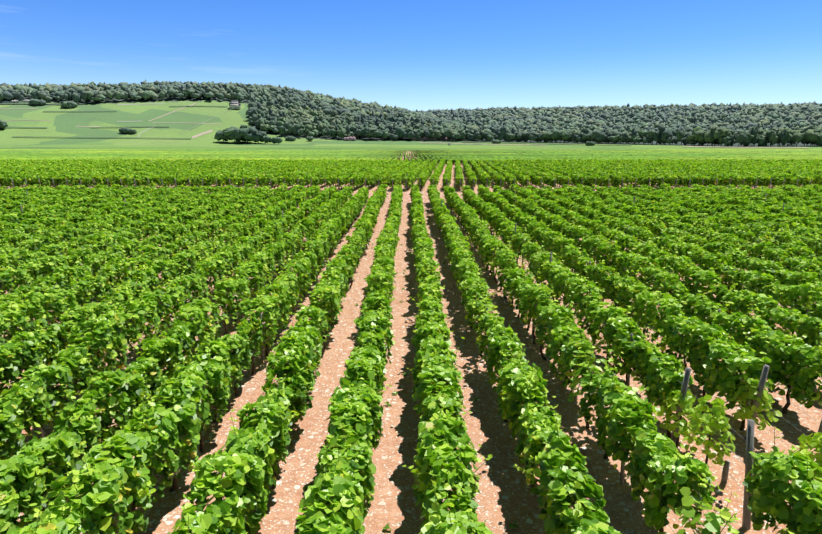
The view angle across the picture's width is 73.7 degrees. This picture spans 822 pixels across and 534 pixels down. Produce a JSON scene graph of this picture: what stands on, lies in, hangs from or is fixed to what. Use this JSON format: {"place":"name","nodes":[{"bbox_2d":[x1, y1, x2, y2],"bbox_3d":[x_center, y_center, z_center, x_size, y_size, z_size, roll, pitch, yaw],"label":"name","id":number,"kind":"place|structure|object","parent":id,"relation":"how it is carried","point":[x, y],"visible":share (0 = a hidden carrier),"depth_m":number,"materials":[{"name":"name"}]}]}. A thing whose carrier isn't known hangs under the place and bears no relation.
{"place":"outdoors","nodes":[
{"label":"outdoors","id":0,"kind":"place"},
{"bbox_2d":[43,111,86,111],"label":"hedge","id":1,"kind":"object","parent":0,"point":[64,111],"depth_m":1044.25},
{"bbox_2d":[137,125,154,136],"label":"hill path","id":2,"kind":"structure","parent":0,"point":[143,131],"depth_m":982.11,"materials":[{"name":"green plant"}]},
{"bbox_2d":[149,103,195,120],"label":"hill path","id":3,"kind":"structure","parent":0,"point":[171,112],"depth_m":1111.49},
{"bbox_2d":[192,130,212,138],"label":"hill path","id":4,"kind":"structure","parent":0,"point":[202,133],"depth_m":993.85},
{"bbox_2d":[229,104,240,108],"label":"house walls","id":5,"kind":"structure","parent":0,"point":[234,106],"depth_m":1173.64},
{"bbox_2d":[0,92,821,533],"bbox_3d":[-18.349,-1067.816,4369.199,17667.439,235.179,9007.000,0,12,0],"label":"terrain","id":6,"kind":"structure","parent":0,"point":[504,498],"depth_m":11.38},
{"bbox_2d":[1,121,7,128],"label":"tree","id":7,"kind":"object","parent":6,"relation":"on","point":[4,125],"visible":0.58,"depth_m":894.44,"materials":[{"name":"green plant"}]},
{"bbox_2d":[10,100,20,102],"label":"house","id":8,"kind":"structure","parent":6,"relation":"on","point":[15,101],"depth_m":1076.83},
{"bbox_2d":[28,99,45,105],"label":"tree","id":9,"kind":"object","parent":6,"relation":"on","point":[41,102],"visible":0.98,"depth_m":1067.84,"materials":[{"name":"green plant"}]},
{"bbox_2d":[0,102,94,104],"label":"hedge","id":10,"kind":"object","parent":6,"relation":"on","point":[51,104],"depth_m":1073.25,"materials":[{"name":"green plant"}]},
{"bbox_2d":[61,101,77,107],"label":"tree","id":11,"kind":"object","parent":6,"relation":"on","point":[68,104],"visible":0.98,"depth_m":1071.64,"materials":[{"name":"green plant"}]},
{"bbox_2d":[12,136,190,138],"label":"hedge","id":12,"kind":"object","parent":6,"relation":"on","point":[104,137],"depth_m":904.59,"materials":[{"name":"green plant"}]},
{"bbox_2d":[119,128,129,133],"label":"bush","id":13,"kind":"object","parent":6,"relation":"on","point":[123,130],"visible":1,"depth_m":946.31,"materials":[{"name":"green plant"}]},
{"bbox_2d":[91,126,168,127],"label":"hedge","id":14,"kind":"object","parent":6,"relation":"on","point":[148,126],"depth_m":1006.81,"materials":[{"name":"green plant"}]},
{"bbox_2d":[129,128,136,133],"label":"bush","id":15,"kind":"object","parent":6,"relation":"on","point":[131,131],"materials":[{"name":"green plant"}]},
{"bbox_2d":[214,130,232,141],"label":"tree","id":16,"kind":"object","parent":6,"relation":"on","point":[219,135],"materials":[{"name":"green plant"}]},
{"bbox_2d":[223,126,240,142],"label":"tree","id":17,"kind":"object","parent":6,"relation":"on","point":[231,132],"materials":[{"name":"green plant"}]},
{"bbox_2d":[233,126,257,143],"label":"tree","id":18,"kind":"object","parent":6,"relation":"on","point":[247,133],"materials":[{"name":"green plant"}]},
{"bbox_2d":[254,130,266,143],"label":"tree","id":19,"kind":"object","parent":6,"relation":"on","point":[259,135],"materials":[{"name":"green plant"}]},
{"bbox_2d":[262,135,271,142],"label":"tree","id":20,"kind":"object","parent":6,"relation":"on","point":[266,139],"visible":0.98,"depth_m":904.62,"materials":[{"name":"green plant"}]},
{"bbox_2d":[272,137,282,144],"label":"tree","id":21,"kind":"object","parent":6,"relation":"on","point":[278,140],"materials":[{"name":"green plant"}]},
{"bbox_2d":[284,136,295,140],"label":"bush","id":22,"kind":"object","parent":6,"relation":"on","point":[290,138],"visible":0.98,"depth_m":970.64,"materials":[{"name":"green plant"}]},
{"bbox_2d":[344,136,355,140],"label":"house","id":23,"kind":"structure","parent":6,"relation":"on","point":[350,138],"depth_m":996.46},
{"bbox_2d":[2,177,816,533],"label":"vine trunks","id":24,"kind":"object","parent":6,"relation":"on","point":[742,427],"visible":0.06,"depth_m":12.80,"materials":[{"name":"brown wood"}]},
{"bbox_2d":[0,290,821,533],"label":"vine leaves","id":25,"kind":"object","parent":24,"relation":"attached to","point":[653,466],"visible":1,"depth_m":7.58,"materials":[{"name":"green plant"}]},
{"bbox_2d":[0,212,821,358],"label":"vine leaves","id":26,"kind":"object","parent":24,"relation":"attached to","point":[21,305],"visible":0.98,"depth_m":15.85,"materials":[{"name":"green plant"}]},
{"bbox_2d":[0,183,821,246],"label":"vine leaves","id":27,"kind":"object","parent":24,"relation":"attached to","point":[586,206],"visible":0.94,"depth_m":31.16,"materials":[{"name":"green plant"}]},
{"bbox_2d":[0,158,821,187],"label":"vine leaves","id":28,"kind":"object","parent":24,"relation":"attached to","point":[210,172],"visible":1,"depth_m":61.70,"materials":[{"name":"green plant"}]},
{"bbox_2d":[0,294,821,533],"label":"vine shoot stems","id":29,"kind":"object","parent":24,"relation":"attached to","point":[381,394],"visible":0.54,"depth_m":7.16,"materials":[{"name":"green plant"}]},
{"bbox_2d":[0,78,821,146],"bbox_3d":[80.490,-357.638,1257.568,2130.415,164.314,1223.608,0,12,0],"label":"forest trees","id":30,"kind":"object","parent":6,"relation":"on","point":[286,110],"visible":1,"depth_m":1203.56,"materials":[{"name":"green plant"}]},
{"bbox_2d":[0,149,821,164],"bbox_3d":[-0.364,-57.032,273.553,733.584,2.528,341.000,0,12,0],"label":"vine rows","id":31,"kind":"object","parent":6,"relation":"on","point":[453,155],"visible":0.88,"depth_m":214.79,"materials":[{"name":"green plant"}]},
{"bbox_2d":[0,158,821,529],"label":"vineyard posts","id":32,"kind":"object","parent":6,"relation":"on","point":[746,518],"visible":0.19,"depth_m":8.94,"materials":[{"name":"grey wood"}]},
{"bbox_2d":[8,222,821,533],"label":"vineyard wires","id":33,"kind":"object","parent":32,"relation":"attached to","point":[496,362],"visible":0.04,"depth_m":9.00,"materials":[{"name":"grey metal"}]},
{"bbox_2d":[412,136,446,140],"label":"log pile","id":34,"kind":"object","parent":6,"relation":"on","point":[434,139],"visible":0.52,"depth_m":1031.94,"materials":[{"name":"wood"}]},
{"bbox_2d":[419,142,522,144],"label":"plain path","id":35,"kind":"structure","parent":6,"relation":"on","point":[492,144],"depth_m":885.17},
{"bbox_2d":[217,232,748,530],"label":"weeds","id":36,"kind":"object","parent":6,"relation":"on","point":[512,526],"visible":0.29,"depth_m":10.42,"materials":[{"name":"green plant"}]},
{"bbox_2d":[492,140,500,143],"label":"bush","id":37,"kind":"object","parent":6,"relation":"on","point":[496,142],"visible":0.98,"depth_m":947.44,"materials":[{"name":"green plant"}]},
{"bbox_2d":[262,130,818,146],"bbox_3d":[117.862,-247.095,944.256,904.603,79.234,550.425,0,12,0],"label":"tree trunks","id":38,"kind":"object","parent":6,"relation":"on","point":[788,144],"visible":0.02,"depth_m":893.17,"materials":[{"name":"brown plant"}]},
{"bbox_2d":[462,141,631,144],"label":"hedge","id":39,"kind":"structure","parent":6,"relation":"on","point":[554,143],"depth_m":901.07,"materials":[{"name":"green plant"}]},
{"bbox_2d":[585,141,594,145],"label":"bush","id":40,"kind":"object","parent":6,"relation":"on","point":[588,143],"visible":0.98,"depth_m":770.53,"materials":[{"name":"green plant"}]},
{"bbox_2d":[655,372,821,481],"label":"young vine plants","id":41,"kind":"object","parent":6,"relation":"on","point":[673,398],"visible":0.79,"depth_m":8.32,"materials":[{"name":"green plant"}]},
{"bbox_2d":[676,399,752,463],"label":"young vine stems","id":42,"kind":"object","parent":41,"relation":"attached to","point":[677,443],"visible":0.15,"depth_m":8.92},
{"bbox_2d":[683,146,808,147],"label":"plain path","id":43,"kind":"structure","parent":6,"relation":"on","point":[750,147],"depth_m":621.14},
{"bbox_2d":[0,0,821,110],"label":"sky","id":44,"kind":"structure","parent":0,"point":[424,55],"materials":[{"name":"blue"}]}
]}

